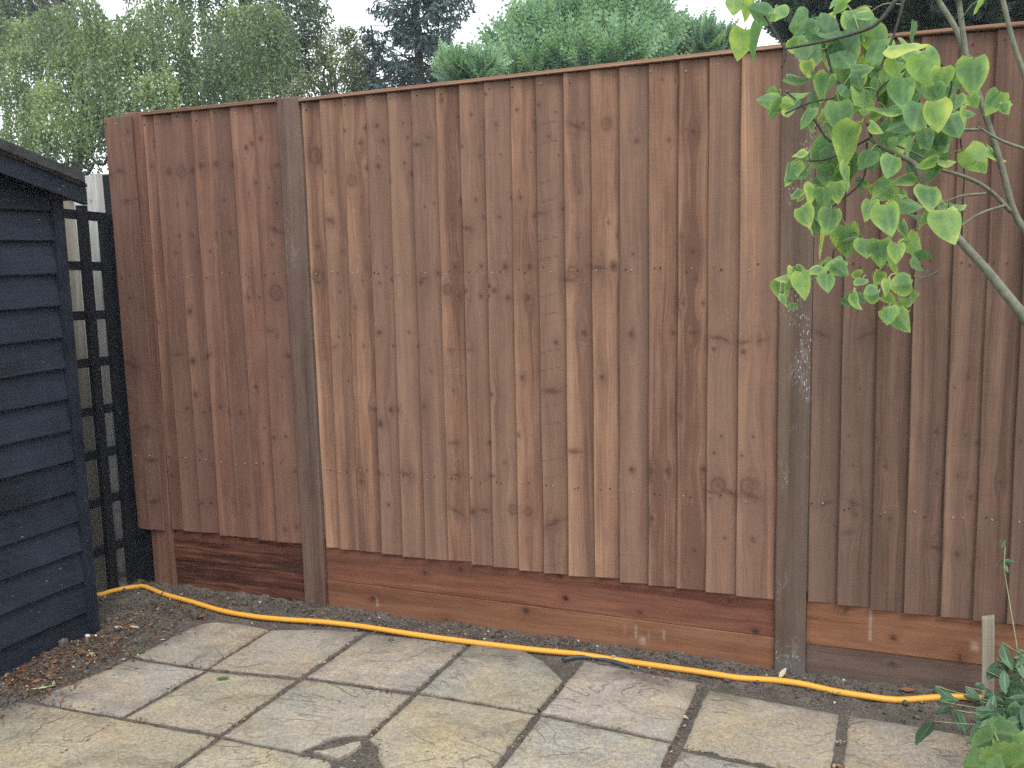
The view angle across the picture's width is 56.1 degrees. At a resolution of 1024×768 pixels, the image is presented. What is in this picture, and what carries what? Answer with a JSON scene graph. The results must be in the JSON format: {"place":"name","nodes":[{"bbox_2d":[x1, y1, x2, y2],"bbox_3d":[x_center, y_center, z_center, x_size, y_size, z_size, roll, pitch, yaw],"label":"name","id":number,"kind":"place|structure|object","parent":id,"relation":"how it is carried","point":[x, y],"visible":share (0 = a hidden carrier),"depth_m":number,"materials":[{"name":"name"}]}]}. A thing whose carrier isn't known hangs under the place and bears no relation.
{"place":"outdoors","nodes":[
{"label":"outdoors","id":0,"kind":"place"},
{"bbox_2d":[0,0,779,175],"label":"sky","id":1,"kind":"structure","parent":0,"point":[351,13],"materials":[{"name":"white"}]},
{"bbox_2d":[0,568,1007,767],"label":"soil bed","id":2,"kind":"object","parent":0,"point":[368,757],"visible":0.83,"depth_m":3.38,"materials":[{"name":"brown soil"}]},
{"bbox_2d":[0,138,99,677],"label":"garden shed","id":3,"kind":"structure","parent":2,"relation":"on","point":[48,596],"depth_m":3.55,"materials":[{"name":"blue paint"}]},
{"bbox_2d":[64,205,138,589],"bbox_3d":[-1.837,0.093,4.112,0.044,1.690,0.441,2,8,23],"label":"garden trellis","id":4,"kind":"object","parent":2,"relation":"on","point":[94,361],"visible":0.5,"depth_m":4.21,"materials":[{"name":"black paint"}]},
{"bbox_2d":[0,702,214,767],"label":"paving slab","id":5,"kind":"structure","parent":2,"relation":"on","point":[43,737],"depth_m":2.95,"materials":[{"name":"stone"}]},
{"bbox_2d":[0,594,230,725],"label":"bark litter","id":6,"kind":"object","parent":2,"relation":"on","point":[36,680],"visible":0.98,"depth_m":3.57,"materials":[{"name":"brown wood"}]},
{"bbox_2d":[37,659,203,717],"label":"paving slab","id":7,"kind":"structure","parent":2,"relation":"on","point":[128,689],"depth_m":3.32,"materials":[{"name":"stone"}]},
{"bbox_2d":[135,622,267,668],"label":"paving slab","id":8,"kind":"structure","parent":2,"relation":"on","point":[205,646],"depth_m":3.68,"materials":[{"name":"stone"}]},
{"bbox_2d":[126,672,295,734],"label":"paving slab","id":9,"kind":"structure","parent":2,"relation":"on","point":[208,702],"depth_m":3.21,"materials":[{"name":"stone"}]},
{"bbox_2d":[181,739,331,767],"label":"paving slab","id":10,"kind":"structure","parent":2,"relation":"on","point":[221,753],"depth_m":2.83,"materials":[{"name":"stone"}]},
{"bbox_2d":[211,630,363,677],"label":"paving slab","id":11,"kind":"structure","parent":2,"relation":"on","point":[294,653],"depth_m":3.58,"materials":[{"name":"stone"}]},
{"bbox_2d":[223,679,410,753],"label":"paving slab","id":12,"kind":"structure","parent":2,"relation":"on","point":[302,716],"depth_m":3.08,"materials":[{"name":"stone"}]},
{"bbox_2d":[314,741,361,761],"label":"stone","id":13,"kind":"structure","parent":2,"relation":"on","point":[337,754],"depth_m":2.85,"materials":[{"name":"stone"}]},
{"bbox_2d":[307,634,466,692],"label":"paving slab","id":14,"kind":"structure","parent":2,"relation":"on","point":[399,664],"depth_m":3.47,"materials":[{"name":"stone"}]},
{"bbox_2d":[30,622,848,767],"bbox_3d":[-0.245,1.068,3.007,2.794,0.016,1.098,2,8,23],"label":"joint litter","id":15,"kind":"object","parent":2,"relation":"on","point":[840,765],"visible":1,"depth_m":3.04,"materials":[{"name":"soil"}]},
{"bbox_2d":[369,695,534,767],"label":"paving slab","id":16,"kind":"structure","parent":2,"relation":"on","point":[418,731],"depth_m":2.94,"materials":[{"name":"stone"}]},
{"bbox_2d":[420,645,561,713],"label":"paving slab","id":17,"kind":"structure","parent":2,"relation":"on","point":[506,679],"depth_m":3.30,"materials":[{"name":"stone"}]},
{"bbox_2d":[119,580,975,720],"bbox_3d":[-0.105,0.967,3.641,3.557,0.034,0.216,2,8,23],"label":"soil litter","id":18,"kind":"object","parent":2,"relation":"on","point":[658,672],"visible":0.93,"depth_m":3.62,"materials":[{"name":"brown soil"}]},
{"bbox_2d":[97,584,1008,706],"bbox_3d":[-0.062,0.970,3.574,4.525,0.035,0.230,2,8,21],"label":"garden hose","id":19,"kind":"object","parent":2,"relation":"on","point":[830,690],"visible":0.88,"depth_m":3.51,"materials":[{"name":"yellow rubber"}]},
{"bbox_2d":[502,716,671,767],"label":"paving slab","id":20,"kind":"structure","parent":2,"relation":"on","point":[549,743],"depth_m":2.84,"materials":[{"name":"stone"}]},
{"bbox_2d":[562,655,646,672],"bbox_3d":[0.335,0.999,3.425,0.317,0.038,0.057,1,8,19],"label":"grey conduit","id":21,"kind":"object","parent":2,"relation":"on","point":[612,661],"visible":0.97,"depth_m":3.44,"materials":[{"name":"plastic"}]},
{"bbox_2d":[541,661,699,742],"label":"paving slab","id":22,"kind":"structure","parent":2,"relation":"on","point":[626,701],"depth_m":3.13,"materials":[{"name":"stone"}]},
{"bbox_2d":[673,751,756,767],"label":"paving slab","id":23,"kind":"structure","parent":2,"relation":"on","point":[686,760],"depth_m":2.75,"materials":[{"name":"stone"}]},
{"bbox_2d":[683,690,838,767],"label":"paving slab","id":24,"kind":"structure","parent":2,"relation":"on","point":[772,734],"depth_m":2.92,"materials":[{"name":"stone"}]},
{"bbox_2d":[779,668,785,676],"bbox_3d":[0.921,0.986,3.272,0.050,0.025,0.019,-8,10,-41],"label":"fallen leaf","id":25,"kind":"object","parent":2,"relation":"on","point":[782,672],"visible":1,"depth_m":3.27,"materials":[{"name":"beige plant"}]},
{"bbox_2d":[725,0,1023,332],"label":"lilac bush","id":26,"kind":"object","parent":2,"relation":"on","point":[902,78],"visible":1,"depth_m":1.77,"materials":[{"name":"green plant"}]},
{"bbox_2d":[843,716,971,767],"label":"paving slab","id":27,"kind":"structure","parent":2,"relation":"on","point":[870,743],"depth_m":2.81,"materials":[{"name":"stone"}]},
{"bbox_2d":[899,687,915,691],"bbox_3d":[1.289,0.997,3.134,0.054,0.008,0.031,2,8,23],"label":"fallen leaf","id":28,"kind":"object","parent":2,"relation":"on","point":[908,689],"visible":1,"depth_m":3.14,"materials":[{"name":"brown plant"}]},
{"bbox_2d":[915,538,1023,744],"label":"shrub","id":29,"kind":"object","parent":2,"relation":"on","point":[1014,713],"visible":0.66,"depth_m":2.67,"materials":[{"name":"green plant"}]},
{"bbox_2d":[981,615,993,707],"bbox_3d":[1.476,0.895,2.982,0.034,0.368,0.025,0,8,23],"label":"garden stake","id":30,"kind":"object","parent":2,"relation":"on","point":[987,641],"visible":0.52,"depth_m":2.96,"materials":[{"name":"beige wood"}]},
{"bbox_2d":[963,716,1023,767],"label":"lobed leaf plant","id":31,"kind":"object","parent":2,"relation":"on","point":[993,745],"visible":1,"depth_m":2.30,"materials":[{"name":"green plant"}]},
{"label":"ground","id":32,"kind":"structure","parent":0,"visible":0},
{"bbox_2d":[63,173,154,581],"bbox_3d":[-2.864,-0.003,4.835,2.680,1.952,0.095,2,8,23],"label":"old fence","id":33,"kind":"object","parent":32,"relation":"on","point":[98,193],"visible":0.14,"depth_m":4.40,"materials":[{"name":"grey paint"}]},
{"bbox_2d":[0,0,273,175],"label":"birch tree","id":34,"kind":"object","parent":32,"relation":"on","point":[67,45],"visible":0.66,"depth_m":17.85,"materials":[{"name":"green plant"}]},
{"bbox_2d":[140,0,327,111],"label":"birch tree","id":35,"kind":"object","parent":32,"relation":"on","point":[273,28],"visible":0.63,"depth_m":17.45,"materials":[{"name":"green plant"}]},
{"bbox_2d":[264,0,337,98],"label":"broadleaf tree","id":36,"kind":"object","parent":32,"relation":"on","point":[317,11],"visible":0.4,"depth_m":19.54,"materials":[{"name":"green plant"}]},
{"bbox_2d":[281,24,374,96],"bbox_3d":[-2.833,-3.241,16.078,1.200,5.238,2.080,-8,10,-39],"label":"broadleaf tree","id":37,"kind":"object","parent":32,"relation":"on","point":[355,52],"visible":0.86,"depth_m":15.42,"materials":[{"name":"green plant"}]},
{"bbox_2d":[344,25,391,90],"bbox_3d":[-2.299,-3.371,16.542,2.491,5.377,2.379,-3,8,-10],"label":"spruce tree","id":38,"kind":"object","parent":32,"relation":"on","point":[376,47],"visible":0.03,"depth_m":16.14,"materials":[{"name":"green plant"}]},
{"bbox_2d":[329,0,477,94],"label":"spruce tree","id":39,"kind":"object","parent":32,"relation":"on","point":[409,35],"visible":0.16,"depth_m":15.20,"materials":[{"name":"green plant"}]},
{"bbox_2d":[427,37,513,81],"bbox_3d":[-0.597,-2.609,13.745,1.417,4.570,0.982,2,8,23],"label":"cypress tree","id":40,"kind":"object","parent":32,"relation":"on","point":[455,63],"visible":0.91,"depth_m":13.26,"materials":[{"name":"green plant"}]},
{"bbox_2d":[104,21,1023,698],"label":"wooden fence","id":41,"kind":"object","parent":32,"relation":"on","point":[544,353],"visible":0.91,"depth_m":3.45,"materials":[{"name":"wood"}]},
{"bbox_2d":[459,0,694,74],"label":"cypress tree","id":42,"kind":"object","parent":32,"relation":"on","point":[534,35],"visible":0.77,"depth_m":13.65,"materials":[{"name":"green plant"}]},
{"bbox_2d":[672,5,738,54],"bbox_3d":[2.855,-3.366,15.479,1.673,5.406,1.024,4,10,35],"label":"cypress tree","id":43,"kind":"object","parent":32,"relation":"on","point":[707,34],"visible":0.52,"depth_m":14.80,"materials":[{"name":"green plant"}]},
{"bbox_2d":[755,0,1023,42],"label":"conifer tree","id":44,"kind":"object","parent":32,"relation":"on","point":[927,14],"visible":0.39,"depth_m":8.08,"materials":[{"name":"green plant"}]}
]}

